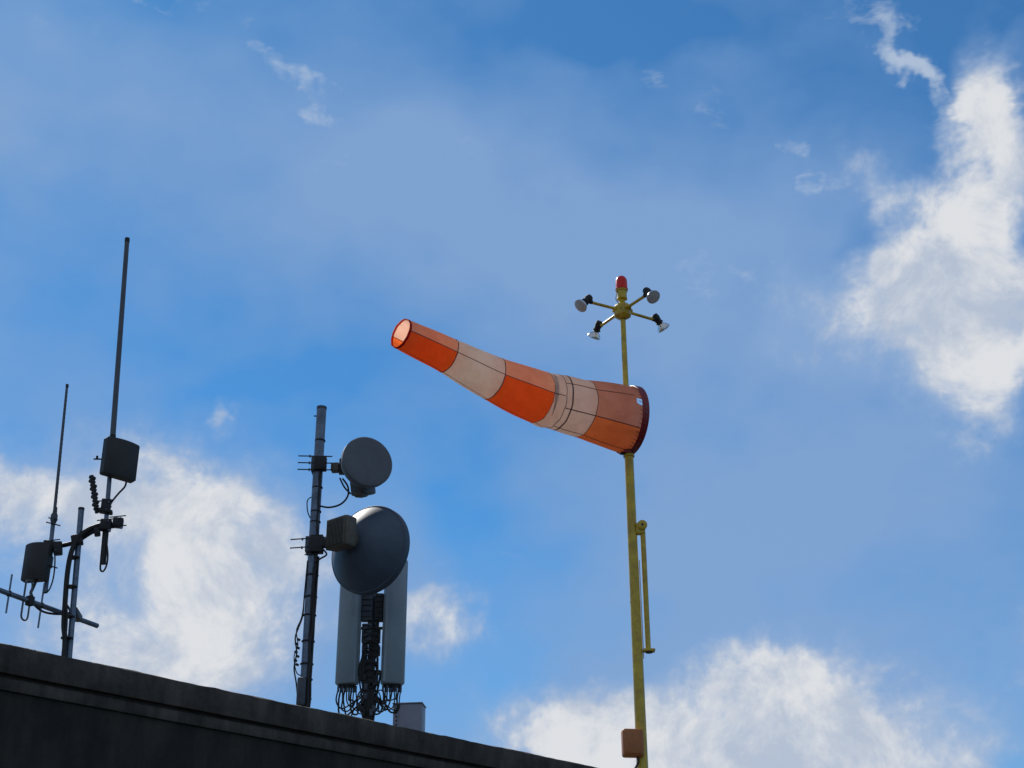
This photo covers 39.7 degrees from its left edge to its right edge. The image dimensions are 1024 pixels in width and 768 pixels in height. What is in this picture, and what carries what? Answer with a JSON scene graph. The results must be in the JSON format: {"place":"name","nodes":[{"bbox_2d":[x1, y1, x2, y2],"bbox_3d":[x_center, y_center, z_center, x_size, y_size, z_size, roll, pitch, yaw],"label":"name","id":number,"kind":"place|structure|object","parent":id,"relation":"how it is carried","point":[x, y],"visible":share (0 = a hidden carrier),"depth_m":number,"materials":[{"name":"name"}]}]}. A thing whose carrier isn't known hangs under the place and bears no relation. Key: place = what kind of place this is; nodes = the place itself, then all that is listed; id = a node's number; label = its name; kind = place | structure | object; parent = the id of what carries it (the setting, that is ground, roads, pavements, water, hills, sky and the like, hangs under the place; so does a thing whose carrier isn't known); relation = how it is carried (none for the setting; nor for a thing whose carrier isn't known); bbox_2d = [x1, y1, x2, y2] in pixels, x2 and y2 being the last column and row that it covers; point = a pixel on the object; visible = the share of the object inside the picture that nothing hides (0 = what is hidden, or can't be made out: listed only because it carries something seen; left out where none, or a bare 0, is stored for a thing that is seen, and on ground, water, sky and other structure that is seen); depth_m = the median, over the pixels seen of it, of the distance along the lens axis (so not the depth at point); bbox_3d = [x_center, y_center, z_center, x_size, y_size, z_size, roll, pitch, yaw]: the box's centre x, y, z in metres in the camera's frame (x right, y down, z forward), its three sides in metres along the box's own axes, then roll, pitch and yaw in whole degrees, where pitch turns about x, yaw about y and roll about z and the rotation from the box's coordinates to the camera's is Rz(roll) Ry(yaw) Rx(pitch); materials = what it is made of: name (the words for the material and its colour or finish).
{"place":"outdoors","nodes":[
{"label":"outdoors","id":0,"kind":"place"},
{"bbox_2d":[0,691,416,767],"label":"walls","id":1,"kind":"structure","parent":0,"point":[36,732],"depth_m":15.52,"materials":[{"name":"concrete"}]},
{"bbox_2d":[0,643,596,767],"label":"front coping","id":2,"kind":"object","parent":1,"relation":"on","point":[26,663],"visible":0.98,"depth_m":16.66,"materials":[{"name":"concrete"}]},
{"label":"roof","id":3,"kind":"object","parent":1,"relation":"on","visible":0},
{"bbox_2d":[0,237,139,657],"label":"radio antenna mast","id":4,"kind":"object","parent":3,"relation":"on","point":[119,458],"visible":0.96,"depth_m":16.45,"materials":[{"name":"metal"}]},
{"bbox_2d":[0,674,486,767],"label":"ledge","id":5,"kind":"object","parent":3,"relation":"on","point":[215,716],"visible":0.25,"depth_m":16.63,"materials":[{"name":"concrete"}]},
{"bbox_2d":[290,405,409,707],"bbox_3d":[-2.164,2.471,18.897,1.350,4.775,0.918,-13,-29,25],"label":"microwave dish mast","id":6,"kind":"object","parent":3,"relation":"on","point":[368,547],"visible":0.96,"depth_m":19.02,"materials":[{"name":"metal"}]},
{"bbox_2d":[335,561,407,720],"bbox_3d":[-1.969,3.911,19.808,0.962,2.970,0.426,0,-26,0],"label":"cellular sector antenna","id":7,"kind":"object","parent":3,"relation":"on","point":[388,608],"visible":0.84,"depth_m":19.74,"materials":[{"name":"paint"}]},
{"bbox_2d":[392,702,425,731],"bbox_3d":[-1.417,4.849,19.422,0.420,0.901,0.322,-3,-26,6],"label":"equipment cabinet","id":8,"kind":"object","parent":3,"relation":"on","point":[410,715],"visible":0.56,"depth_m":19.41,"materials":[{"name":"grey metal"}]},
{"bbox_2d":[391,275,668,767],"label":"windsock","id":9,"kind":"object","parent":3,"relation":"on","point":[612,416],"visible":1,"depth_m":23.93,"materials":[{"name":"orange fabric"}]},
{"bbox_2d":[0,0,1023,767],"label":"sky","id":10,"kind":"structure","parent":0,"point":[822,201],"materials":[{"name":"blue"}]}
]}

